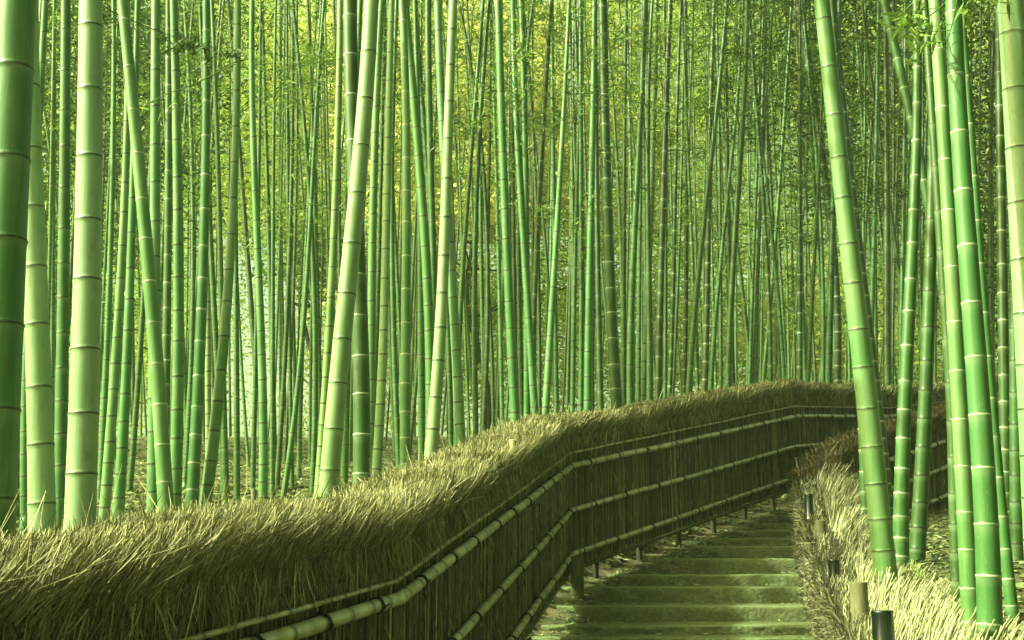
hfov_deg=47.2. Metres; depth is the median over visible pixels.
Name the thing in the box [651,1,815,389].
bamboo
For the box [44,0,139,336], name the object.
bamboo
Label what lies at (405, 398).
bamboo
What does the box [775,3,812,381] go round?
bamboo
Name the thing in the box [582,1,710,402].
bamboo
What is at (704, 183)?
bamboo
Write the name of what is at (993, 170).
bamboo
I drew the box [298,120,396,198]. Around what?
bamboo
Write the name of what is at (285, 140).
bamboo
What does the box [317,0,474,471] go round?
bamboo
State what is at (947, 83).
bamboo
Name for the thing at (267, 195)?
bamboo
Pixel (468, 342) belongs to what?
bamboo
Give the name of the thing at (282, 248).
bamboo
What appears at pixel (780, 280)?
bamboo
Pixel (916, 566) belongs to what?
seedling
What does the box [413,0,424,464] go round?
bamboo
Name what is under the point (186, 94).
bamboo
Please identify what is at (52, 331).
bamboo
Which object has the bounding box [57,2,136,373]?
bamboo
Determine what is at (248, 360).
sky
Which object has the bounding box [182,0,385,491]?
bamboo
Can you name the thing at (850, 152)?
bamboo
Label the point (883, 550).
bamboo
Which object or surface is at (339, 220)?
bamboo
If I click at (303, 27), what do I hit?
maple tree
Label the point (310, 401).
bamboo
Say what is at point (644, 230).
bamboo
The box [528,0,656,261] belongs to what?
bamboo
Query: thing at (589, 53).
maple tree
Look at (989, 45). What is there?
bamboo
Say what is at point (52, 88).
bamboo
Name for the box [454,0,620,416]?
bamboo
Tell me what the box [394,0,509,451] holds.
bamboo
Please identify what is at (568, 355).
bamboo
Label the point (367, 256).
bamboo
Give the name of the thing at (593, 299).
bamboo
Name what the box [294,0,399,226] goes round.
bamboo
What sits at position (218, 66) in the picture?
bamboo
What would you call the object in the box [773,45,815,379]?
bamboo
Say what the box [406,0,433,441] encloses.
bamboo
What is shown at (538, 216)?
bamboo
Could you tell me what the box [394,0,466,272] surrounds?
bamboo
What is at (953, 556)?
bamboo
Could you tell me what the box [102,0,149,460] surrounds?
bamboo
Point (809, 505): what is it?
pipe post
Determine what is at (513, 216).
bamboo
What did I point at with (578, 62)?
bamboo
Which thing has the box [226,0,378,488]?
bamboo
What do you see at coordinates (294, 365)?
bamboo
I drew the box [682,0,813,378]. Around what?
bamboo
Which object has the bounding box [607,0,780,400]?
bamboo
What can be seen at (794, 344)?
bamboo
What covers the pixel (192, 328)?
bamboo
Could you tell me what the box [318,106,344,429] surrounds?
bamboo
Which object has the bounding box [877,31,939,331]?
bamboo
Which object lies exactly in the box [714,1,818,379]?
bamboo
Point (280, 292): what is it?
bamboo
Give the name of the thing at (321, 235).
bamboo
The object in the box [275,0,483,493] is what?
bamboo
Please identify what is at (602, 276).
bamboo
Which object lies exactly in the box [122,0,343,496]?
bamboo
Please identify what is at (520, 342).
bamboo
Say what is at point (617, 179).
bamboo
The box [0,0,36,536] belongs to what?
bamboo
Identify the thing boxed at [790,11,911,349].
bamboo
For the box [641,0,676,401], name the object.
bamboo
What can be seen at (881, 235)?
bamboo
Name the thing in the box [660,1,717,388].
bamboo
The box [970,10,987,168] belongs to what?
bamboo
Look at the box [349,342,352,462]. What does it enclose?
bamboo
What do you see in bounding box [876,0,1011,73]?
leafy branch
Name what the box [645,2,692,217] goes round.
bamboo
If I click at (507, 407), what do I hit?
bamboo
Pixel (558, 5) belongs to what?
bamboo
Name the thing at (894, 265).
bamboo
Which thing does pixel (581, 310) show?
bamboo
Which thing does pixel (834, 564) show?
pipe post
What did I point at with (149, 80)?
bamboo
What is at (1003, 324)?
bamboo
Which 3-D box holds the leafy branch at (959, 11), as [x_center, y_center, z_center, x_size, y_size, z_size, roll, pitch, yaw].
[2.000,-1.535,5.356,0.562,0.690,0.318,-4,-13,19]
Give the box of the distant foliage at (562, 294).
[42,0,1008,437]
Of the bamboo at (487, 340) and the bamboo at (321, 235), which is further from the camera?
the bamboo at (321, 235)
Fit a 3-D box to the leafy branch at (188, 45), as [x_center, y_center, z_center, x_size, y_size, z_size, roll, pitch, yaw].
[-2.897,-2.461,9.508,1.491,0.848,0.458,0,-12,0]
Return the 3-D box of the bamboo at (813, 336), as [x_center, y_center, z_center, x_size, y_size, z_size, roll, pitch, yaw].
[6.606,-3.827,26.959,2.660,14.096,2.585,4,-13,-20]
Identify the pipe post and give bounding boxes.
[794,457,799,474]
[804,494,813,518]
[828,559,839,582]
[871,610,894,639]
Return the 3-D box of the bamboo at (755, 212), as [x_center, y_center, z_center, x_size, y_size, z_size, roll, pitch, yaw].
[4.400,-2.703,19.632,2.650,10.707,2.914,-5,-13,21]
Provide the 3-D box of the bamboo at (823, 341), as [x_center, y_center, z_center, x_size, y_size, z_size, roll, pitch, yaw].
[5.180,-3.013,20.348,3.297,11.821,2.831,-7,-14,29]
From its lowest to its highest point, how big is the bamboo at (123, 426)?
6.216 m
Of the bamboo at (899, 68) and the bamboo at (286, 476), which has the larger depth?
the bamboo at (286, 476)
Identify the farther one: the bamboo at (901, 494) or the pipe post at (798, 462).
the pipe post at (798, 462)
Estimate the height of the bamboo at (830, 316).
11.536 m
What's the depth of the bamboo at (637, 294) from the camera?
36.21 m
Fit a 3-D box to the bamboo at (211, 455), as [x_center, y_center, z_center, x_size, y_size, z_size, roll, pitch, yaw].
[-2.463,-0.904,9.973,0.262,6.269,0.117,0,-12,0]
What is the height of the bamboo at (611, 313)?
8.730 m
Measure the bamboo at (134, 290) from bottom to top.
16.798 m
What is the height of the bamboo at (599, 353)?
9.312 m
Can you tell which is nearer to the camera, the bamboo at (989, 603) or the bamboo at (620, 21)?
the bamboo at (989, 603)
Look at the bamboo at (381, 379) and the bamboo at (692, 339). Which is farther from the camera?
the bamboo at (692, 339)
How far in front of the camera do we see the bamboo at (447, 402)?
38.50 m
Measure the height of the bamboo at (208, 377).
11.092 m
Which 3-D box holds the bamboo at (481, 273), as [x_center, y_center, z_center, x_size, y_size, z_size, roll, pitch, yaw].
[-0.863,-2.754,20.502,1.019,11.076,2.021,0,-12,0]
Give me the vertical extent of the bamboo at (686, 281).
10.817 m
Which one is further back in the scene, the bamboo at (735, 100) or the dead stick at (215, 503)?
the bamboo at (735, 100)
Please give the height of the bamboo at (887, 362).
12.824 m
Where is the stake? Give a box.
[509,439,515,457]
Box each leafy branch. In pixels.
[103,5,247,71]
[139,64,234,121]
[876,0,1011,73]
[890,0,987,58]
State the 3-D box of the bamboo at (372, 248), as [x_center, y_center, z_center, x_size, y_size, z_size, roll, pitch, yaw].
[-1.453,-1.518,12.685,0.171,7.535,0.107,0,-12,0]
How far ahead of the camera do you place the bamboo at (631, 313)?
15.00 m
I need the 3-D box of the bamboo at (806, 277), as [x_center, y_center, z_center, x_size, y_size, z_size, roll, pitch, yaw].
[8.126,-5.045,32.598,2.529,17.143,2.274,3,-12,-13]
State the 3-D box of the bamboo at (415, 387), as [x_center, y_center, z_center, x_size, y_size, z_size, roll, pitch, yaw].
[-1.119,-2.786,21.488,2.310,11.414,0.993,-3,-12,12]
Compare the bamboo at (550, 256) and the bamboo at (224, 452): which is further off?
the bamboo at (550, 256)
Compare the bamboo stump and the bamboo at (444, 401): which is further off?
the bamboo at (444, 401)
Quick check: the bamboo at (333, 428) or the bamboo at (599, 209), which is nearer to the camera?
the bamboo at (333, 428)
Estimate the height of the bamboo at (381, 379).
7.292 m
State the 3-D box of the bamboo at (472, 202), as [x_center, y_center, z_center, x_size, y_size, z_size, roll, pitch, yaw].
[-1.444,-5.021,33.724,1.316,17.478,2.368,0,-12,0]
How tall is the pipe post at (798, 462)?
0.620 m
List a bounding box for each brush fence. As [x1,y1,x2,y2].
[0,373,997,639]
[777,389,998,513]
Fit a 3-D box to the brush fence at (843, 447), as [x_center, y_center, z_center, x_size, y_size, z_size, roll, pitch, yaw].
[7.233,2.360,19.068,0.912,4.111,10.352,-11,-17,43]
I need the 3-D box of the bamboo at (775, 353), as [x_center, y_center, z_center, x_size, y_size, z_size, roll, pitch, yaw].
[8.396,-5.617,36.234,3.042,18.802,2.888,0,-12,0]
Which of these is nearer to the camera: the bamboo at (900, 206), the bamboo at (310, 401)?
the bamboo at (310, 401)
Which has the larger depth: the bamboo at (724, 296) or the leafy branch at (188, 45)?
the bamboo at (724, 296)
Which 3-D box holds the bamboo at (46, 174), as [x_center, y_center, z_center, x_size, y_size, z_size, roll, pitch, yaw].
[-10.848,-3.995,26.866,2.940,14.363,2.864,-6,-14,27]
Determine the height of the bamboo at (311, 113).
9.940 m
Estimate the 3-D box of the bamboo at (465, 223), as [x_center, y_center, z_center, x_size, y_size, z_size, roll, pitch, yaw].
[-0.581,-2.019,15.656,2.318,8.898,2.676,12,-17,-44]
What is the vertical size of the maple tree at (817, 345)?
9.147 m
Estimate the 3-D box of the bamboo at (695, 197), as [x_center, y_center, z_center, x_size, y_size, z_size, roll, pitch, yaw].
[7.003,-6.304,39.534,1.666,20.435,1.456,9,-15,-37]
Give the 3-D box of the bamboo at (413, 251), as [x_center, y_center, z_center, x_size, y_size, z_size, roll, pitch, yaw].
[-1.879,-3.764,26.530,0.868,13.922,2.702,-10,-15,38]
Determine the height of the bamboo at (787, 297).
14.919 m
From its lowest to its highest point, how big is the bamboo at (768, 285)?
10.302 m
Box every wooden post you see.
[815,520,826,538]
[849,582,869,620]
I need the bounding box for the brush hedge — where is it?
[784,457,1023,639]
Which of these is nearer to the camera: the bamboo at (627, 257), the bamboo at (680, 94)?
the bamboo at (680, 94)
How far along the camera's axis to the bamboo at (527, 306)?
14.12 m
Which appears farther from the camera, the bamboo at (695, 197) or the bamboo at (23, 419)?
the bamboo at (695, 197)
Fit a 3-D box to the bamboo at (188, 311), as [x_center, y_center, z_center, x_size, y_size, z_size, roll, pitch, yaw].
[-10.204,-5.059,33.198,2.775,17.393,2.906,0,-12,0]
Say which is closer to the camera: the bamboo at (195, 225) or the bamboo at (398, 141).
the bamboo at (398, 141)
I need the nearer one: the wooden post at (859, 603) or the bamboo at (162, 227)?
the wooden post at (859, 603)
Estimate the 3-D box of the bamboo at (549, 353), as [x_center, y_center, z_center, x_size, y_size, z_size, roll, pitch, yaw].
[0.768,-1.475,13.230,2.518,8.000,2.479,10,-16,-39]
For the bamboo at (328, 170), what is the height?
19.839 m
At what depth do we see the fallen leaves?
11.87 m
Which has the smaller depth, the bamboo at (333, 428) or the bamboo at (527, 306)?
the bamboo at (333, 428)
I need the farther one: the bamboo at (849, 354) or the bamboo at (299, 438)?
the bamboo at (849, 354)
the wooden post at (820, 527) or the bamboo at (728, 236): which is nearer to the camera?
the wooden post at (820, 527)
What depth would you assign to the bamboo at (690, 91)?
24.36 m
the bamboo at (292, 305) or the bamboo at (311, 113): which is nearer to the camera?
the bamboo at (311, 113)
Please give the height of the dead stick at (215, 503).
0.275 m
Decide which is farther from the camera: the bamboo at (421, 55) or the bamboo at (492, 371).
the bamboo at (421, 55)
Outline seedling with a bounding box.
[908,560,925,577]
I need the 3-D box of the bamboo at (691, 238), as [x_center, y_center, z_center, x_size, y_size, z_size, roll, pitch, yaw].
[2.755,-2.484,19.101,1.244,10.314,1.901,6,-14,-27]
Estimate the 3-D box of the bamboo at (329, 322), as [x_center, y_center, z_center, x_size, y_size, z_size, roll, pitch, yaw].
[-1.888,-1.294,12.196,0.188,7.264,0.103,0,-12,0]
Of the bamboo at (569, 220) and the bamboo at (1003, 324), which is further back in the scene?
the bamboo at (569, 220)
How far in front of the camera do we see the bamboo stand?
39.55 m
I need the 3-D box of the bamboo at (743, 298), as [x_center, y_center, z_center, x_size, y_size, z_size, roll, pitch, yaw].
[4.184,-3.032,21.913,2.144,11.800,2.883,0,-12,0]
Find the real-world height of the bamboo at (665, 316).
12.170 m
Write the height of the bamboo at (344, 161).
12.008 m
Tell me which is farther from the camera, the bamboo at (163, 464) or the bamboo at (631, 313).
the bamboo at (631, 313)
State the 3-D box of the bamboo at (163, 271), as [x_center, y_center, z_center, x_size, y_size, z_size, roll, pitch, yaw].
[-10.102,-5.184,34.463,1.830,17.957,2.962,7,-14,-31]
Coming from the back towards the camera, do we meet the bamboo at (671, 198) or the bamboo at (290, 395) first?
the bamboo at (671, 198)
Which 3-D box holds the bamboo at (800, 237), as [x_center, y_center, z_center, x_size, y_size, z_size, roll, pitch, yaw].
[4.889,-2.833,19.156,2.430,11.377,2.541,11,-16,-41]
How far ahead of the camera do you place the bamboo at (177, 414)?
9.64 m
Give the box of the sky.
[42,0,1008,437]
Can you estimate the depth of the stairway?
12.14 m
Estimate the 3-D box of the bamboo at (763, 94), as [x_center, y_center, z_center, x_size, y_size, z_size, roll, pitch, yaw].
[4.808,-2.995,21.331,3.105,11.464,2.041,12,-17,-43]
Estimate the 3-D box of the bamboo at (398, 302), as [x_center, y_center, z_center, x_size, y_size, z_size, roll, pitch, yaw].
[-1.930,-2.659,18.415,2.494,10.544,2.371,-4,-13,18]
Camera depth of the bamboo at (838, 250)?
34.48 m
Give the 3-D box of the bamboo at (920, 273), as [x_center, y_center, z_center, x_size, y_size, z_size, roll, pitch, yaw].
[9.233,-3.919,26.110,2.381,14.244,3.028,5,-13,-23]
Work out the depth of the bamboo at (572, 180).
21.71 m
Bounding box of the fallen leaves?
[536,521,807,635]
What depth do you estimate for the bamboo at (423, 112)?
16.90 m
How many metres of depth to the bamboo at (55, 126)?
25.66 m
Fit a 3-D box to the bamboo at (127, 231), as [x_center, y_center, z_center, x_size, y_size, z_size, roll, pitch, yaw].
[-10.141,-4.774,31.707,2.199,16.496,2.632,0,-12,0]
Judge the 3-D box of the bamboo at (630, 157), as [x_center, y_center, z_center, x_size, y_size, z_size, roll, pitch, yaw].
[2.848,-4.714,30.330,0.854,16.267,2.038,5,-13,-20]
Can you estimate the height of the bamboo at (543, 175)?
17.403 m
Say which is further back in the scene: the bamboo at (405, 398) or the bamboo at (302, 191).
the bamboo at (302, 191)
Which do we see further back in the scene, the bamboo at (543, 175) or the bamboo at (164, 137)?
the bamboo at (543, 175)
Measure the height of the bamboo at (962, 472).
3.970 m
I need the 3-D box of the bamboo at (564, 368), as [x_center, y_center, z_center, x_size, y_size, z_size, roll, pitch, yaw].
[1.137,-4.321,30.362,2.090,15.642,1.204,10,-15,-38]
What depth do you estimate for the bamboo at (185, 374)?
21.84 m
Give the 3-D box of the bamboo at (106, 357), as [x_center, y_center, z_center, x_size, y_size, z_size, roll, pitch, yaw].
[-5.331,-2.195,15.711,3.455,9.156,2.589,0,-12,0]
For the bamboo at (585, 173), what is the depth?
36.28 m
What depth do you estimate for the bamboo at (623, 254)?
18.49 m
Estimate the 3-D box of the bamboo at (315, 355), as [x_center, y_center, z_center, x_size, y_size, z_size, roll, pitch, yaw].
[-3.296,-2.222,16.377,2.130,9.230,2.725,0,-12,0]
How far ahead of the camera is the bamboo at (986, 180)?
27.82 m
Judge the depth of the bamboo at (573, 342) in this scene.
18.30 m
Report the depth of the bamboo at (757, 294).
19.55 m
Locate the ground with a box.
[16,437,1023,639]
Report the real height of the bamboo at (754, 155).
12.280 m
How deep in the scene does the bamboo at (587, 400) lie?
13.88 m
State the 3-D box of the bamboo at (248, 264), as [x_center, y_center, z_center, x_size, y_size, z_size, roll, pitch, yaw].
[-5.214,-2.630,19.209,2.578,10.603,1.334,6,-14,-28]
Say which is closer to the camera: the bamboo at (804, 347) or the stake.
the stake
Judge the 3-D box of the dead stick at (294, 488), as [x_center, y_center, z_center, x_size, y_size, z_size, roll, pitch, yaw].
[-2.994,2.376,16.464,0.032,0.112,0.480,-8,-14,32]
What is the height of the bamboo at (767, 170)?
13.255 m
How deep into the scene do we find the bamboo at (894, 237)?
24.41 m
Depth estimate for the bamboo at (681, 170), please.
23.39 m
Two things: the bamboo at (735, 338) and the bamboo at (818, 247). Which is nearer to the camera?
the bamboo at (818, 247)
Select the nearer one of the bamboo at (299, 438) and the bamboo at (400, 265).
the bamboo at (299, 438)
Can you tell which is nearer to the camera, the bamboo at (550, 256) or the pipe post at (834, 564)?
the pipe post at (834, 564)
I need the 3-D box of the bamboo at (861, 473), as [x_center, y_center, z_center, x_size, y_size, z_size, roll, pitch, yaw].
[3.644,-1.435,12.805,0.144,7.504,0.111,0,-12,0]
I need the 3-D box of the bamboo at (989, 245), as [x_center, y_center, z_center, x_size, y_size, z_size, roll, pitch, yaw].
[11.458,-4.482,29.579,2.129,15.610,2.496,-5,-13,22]
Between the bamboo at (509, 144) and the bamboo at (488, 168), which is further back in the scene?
the bamboo at (509, 144)
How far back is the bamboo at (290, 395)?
17.80 m
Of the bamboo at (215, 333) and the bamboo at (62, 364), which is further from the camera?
the bamboo at (215, 333)
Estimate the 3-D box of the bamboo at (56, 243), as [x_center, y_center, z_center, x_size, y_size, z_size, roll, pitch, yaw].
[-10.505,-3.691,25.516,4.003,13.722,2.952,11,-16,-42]
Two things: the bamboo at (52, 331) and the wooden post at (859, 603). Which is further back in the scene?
the bamboo at (52, 331)
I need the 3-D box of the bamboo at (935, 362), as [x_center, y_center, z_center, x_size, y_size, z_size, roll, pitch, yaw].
[10.432,-4.206,28.528,3.194,14.922,1.724,-2,-12,11]
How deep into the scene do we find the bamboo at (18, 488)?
12.41 m
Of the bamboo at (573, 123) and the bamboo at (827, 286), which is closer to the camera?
the bamboo at (573, 123)
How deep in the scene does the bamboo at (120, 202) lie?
25.92 m
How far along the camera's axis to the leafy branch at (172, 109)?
9.40 m
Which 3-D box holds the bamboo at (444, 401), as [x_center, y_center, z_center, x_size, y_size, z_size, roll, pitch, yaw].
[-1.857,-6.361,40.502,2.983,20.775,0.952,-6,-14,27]
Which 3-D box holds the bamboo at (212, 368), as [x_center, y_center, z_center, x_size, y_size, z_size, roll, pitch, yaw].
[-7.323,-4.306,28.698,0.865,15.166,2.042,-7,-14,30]
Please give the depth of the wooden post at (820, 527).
11.78 m
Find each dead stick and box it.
[214,492,250,504]
[288,486,308,491]
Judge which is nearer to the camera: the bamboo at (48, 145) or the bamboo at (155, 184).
the bamboo at (155, 184)
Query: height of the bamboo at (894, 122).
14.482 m
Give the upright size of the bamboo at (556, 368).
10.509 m
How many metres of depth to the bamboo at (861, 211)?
39.35 m
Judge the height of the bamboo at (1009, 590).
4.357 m
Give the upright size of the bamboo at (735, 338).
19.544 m
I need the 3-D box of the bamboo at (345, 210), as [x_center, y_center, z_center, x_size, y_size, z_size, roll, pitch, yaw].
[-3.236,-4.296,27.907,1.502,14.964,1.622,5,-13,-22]
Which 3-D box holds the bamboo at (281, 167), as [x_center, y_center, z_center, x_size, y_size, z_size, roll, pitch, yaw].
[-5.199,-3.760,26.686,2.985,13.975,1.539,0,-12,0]
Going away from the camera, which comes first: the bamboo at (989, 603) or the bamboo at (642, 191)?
the bamboo at (989, 603)
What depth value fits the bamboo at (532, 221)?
27.45 m
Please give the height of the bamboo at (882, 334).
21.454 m
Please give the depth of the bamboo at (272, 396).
15.66 m
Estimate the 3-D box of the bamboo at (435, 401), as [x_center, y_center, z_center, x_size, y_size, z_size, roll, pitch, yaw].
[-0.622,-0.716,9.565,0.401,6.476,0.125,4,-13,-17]
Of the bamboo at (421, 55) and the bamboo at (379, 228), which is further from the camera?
the bamboo at (421, 55)
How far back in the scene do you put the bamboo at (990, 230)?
28.99 m
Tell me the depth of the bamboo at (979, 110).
29.37 m
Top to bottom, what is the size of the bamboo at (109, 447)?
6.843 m
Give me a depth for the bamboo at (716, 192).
31.57 m
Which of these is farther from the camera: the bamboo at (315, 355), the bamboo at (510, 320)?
the bamboo at (315, 355)
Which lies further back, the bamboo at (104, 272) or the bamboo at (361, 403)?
the bamboo at (104, 272)
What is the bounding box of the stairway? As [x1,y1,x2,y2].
[531,516,813,639]
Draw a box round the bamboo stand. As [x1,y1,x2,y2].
[75,0,918,441]
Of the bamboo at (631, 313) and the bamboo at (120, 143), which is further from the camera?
the bamboo at (120, 143)
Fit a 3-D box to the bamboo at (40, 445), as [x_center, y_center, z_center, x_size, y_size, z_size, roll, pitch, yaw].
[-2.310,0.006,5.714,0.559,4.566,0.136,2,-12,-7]
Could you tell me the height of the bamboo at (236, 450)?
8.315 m
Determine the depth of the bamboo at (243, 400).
22.46 m
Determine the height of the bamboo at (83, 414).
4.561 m
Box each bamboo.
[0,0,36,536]
[16,0,41,522]
[19,0,48,539]
[24,0,56,535]
[43,0,162,324]
[43,5,73,338]
[43,23,102,319]
[44,0,123,428]
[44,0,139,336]
[44,15,103,378]
[44,35,75,331]
[44,39,74,268]
[45,0,142,317]
[46,27,75,222]
[50,0,225,499]
[54,0,70,534]
[55,8,140,434]
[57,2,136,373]
[58,1,162,418]
[63,0,103,532]
[70,0,249,490]
[70,30,77,188]
[98,0,130,524]
[101,0,284,436]
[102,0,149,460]
[102,10,160,283]
[102,12,137,453]
[103,5,171,346]
[104,0,197,268]
[104,50,172,428]
[106,0,250,304]
[111,0,139,521]
[116,0,232,488]
[117,0,173,516]
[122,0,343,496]
[137,108,199,331]
[139,0,314,504]
[144,0,333,505]
[146,0,160,515]
[149,11,196,333]
[160,52,195,386]
[162,0,171,434]
[170,0,183,511]
[172,151,199,428]
[179,0,307,466]
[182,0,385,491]
[183,0,279,463]
[185,0,210,508]
[186,0,262,183]
[187,94,227,375]
[190,0,366,487]
[194,36,244,397]
[196,0,258,445]
[199,0,240,505]
[202,2,210,454]
[211,1,325,465]
[214,0,341,384]
[215,0,344,493]
[220,0,331,497]
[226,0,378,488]
[241,0,400,420]
[247,0,383,498]
[247,49,297,420]
[249,0,267,501]
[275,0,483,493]
[278,0,316,404]
[279,0,399,286]
[281,1,309,434]
[282,7,310,296]
[283,0,303,445]
[283,0,336,462]
[286,0,465,407]
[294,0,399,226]
[296,0,399,479]
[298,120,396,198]
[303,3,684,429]
[304,4,334,333]
[308,29,323,467]
[314,0,342,496]
[315,0,328,330]
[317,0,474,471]
[318,0,378,497]
[318,0,498,451]
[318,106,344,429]
[321,126,461,165]
[322,37,334,286]
[343,0,370,490]
[344,167,368,230]
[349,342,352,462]
[363,0,468,389]
[364,59,399,282]
[367,0,384,464]
[372,0,394,479]
[378,9,396,458]
[381,0,559,436]
[382,0,541,446]
[385,0,481,326]
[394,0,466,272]
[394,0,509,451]
[396,0,432,159]
[397,179,427,390]
[398,0,539,434]
[398,14,503,452]
[399,0,410,469]
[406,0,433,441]
[411,0,582,356]
[411,39,455,331]
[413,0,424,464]
[423,0,456,464]
[423,0,578,431]
[433,0,478,442]
[434,0,465,447]
[435,0,493,435]
[441,0,467,279]
[442,0,620,417]
[442,0,675,416]
[446,68,485,438]
[447,0,499,394]
[454,0,487,435]
[454,0,559,438]
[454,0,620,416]
[456,0,610,419]
[460,4,508,424]
[462,1,479,254]
[464,0,552,415]
[466,0,685,414]
[482,0,568,425]
[494,0,519,423]
[494,16,536,421]
[495,251,503,430]
[497,1,562,409]
[497,128,556,244]
[502,0,614,413]
[504,0,686,411]
[506,20,585,301]
[516,0,659,410]
[524,0,645,411]
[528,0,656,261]
[533,24,619,198]
[540,0,590,412]
[548,0,583,309]
[551,12,600,393]
[557,0,578,282]
[561,3,590,413]
[567,0,694,404]
[569,4,572,412]
[570,0,734,404]
[573,0,621,345]
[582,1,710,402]
[583,0,596,411]
[583,0,616,407]
[584,1,606,333]
[587,1,659,387]
[592,40,599,409]
[596,0,614,405]
[597,0,724,399]
[598,0,626,544]
[598,0,795,397]
[598,2,638,384]
[599,0,770,394]
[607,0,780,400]
[609,27,634,403]
[610,1,656,363]
[615,0,795,392]
[622,0,722,392]
[630,0,667,398]
[632,0,670,298]
[636,117,650,382]
[639,4,688,319]
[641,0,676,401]
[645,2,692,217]
[646,2,771,385]
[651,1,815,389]
[655,0,815,387]
[660,0,810,387]
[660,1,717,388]
[662,0,679,395]
[667,11,720,395]
[672,0,797,393]
[676,0,820,381]
[677,0,803,355]
[681,0,829,381]
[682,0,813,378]
[688,0,704,149]
[689,0,845,385]
[691,1,807,211]
[692,0,815,327]
[692,38,722,384]
[697,3,728,320]
[703,0,829,382]
[704,22,757,349]
[705,0,867,383]
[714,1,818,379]
[715,0,867,381]
[717,1,751,384]
[718,3,795,348]
[722,0,877,381]
[727,0,926,517]
[733,2,817,377]
[734,4,752,213]
[734,6,818,378]
[738,0,899,382]
[741,0,818,318]
[741,0,890,383]
[744,0,814,379]
[747,0,896,384]
[748,19,903,382]
[752,0,827,378]
[759,6,884,325]
[767,1,877,382]
[773,1,820,349]
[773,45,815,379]
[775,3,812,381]
[782,39,873,383]
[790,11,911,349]
[792,123,845,382]
[796,47,896,382]
[803,109,883,381]
[804,27,880,331]
[809,0,923,289]
[809,0,925,385]
[810,15,879,349]
[813,0,945,326]
[814,0,897,600]
[825,0,924,291]
[828,0,905,284]
[830,0,867,519]
[839,0,927,333]
[842,0,924,281]
[842,17,910,358]
[842,28,882,316]
[852,30,924,386]
[857,0,911,375]
[860,1,947,332]
[864,0,968,384]
[867,2,995,371]
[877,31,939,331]
[877,57,924,272]
[877,123,982,349]
[878,56,994,381]
[879,0,938,291]
[883,10,993,382]
[883,18,891,386]
[893,0,921,566]
[897,43,993,347]
[909,126,936,563]
[921,0,959,601]
[928,0,975,639]
[937,0,1008,340]
[943,0,1008,376]
[943,1,997,343]
[943,1,1008,332]
[944,1,1008,253]
[945,0,1003,639]
[963,15,1019,620]
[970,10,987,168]
[975,114,1007,281]
[994,0,1008,518]
[997,0,1023,548]
[1008,227,1023,561]
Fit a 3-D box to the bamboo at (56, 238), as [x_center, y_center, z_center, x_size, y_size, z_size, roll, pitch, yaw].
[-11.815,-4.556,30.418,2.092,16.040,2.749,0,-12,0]
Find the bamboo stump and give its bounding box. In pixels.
[251,489,256,501]
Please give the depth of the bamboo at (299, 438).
18.73 m
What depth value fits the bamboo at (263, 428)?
12.64 m
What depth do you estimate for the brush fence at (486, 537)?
7.01 m
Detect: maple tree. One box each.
[214,165,399,388]
[222,0,565,321]
[445,0,734,348]
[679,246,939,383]
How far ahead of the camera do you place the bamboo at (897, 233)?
26.91 m
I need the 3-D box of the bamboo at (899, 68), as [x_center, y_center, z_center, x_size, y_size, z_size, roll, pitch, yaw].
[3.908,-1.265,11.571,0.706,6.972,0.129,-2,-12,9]
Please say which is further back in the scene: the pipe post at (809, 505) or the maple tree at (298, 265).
the maple tree at (298, 265)

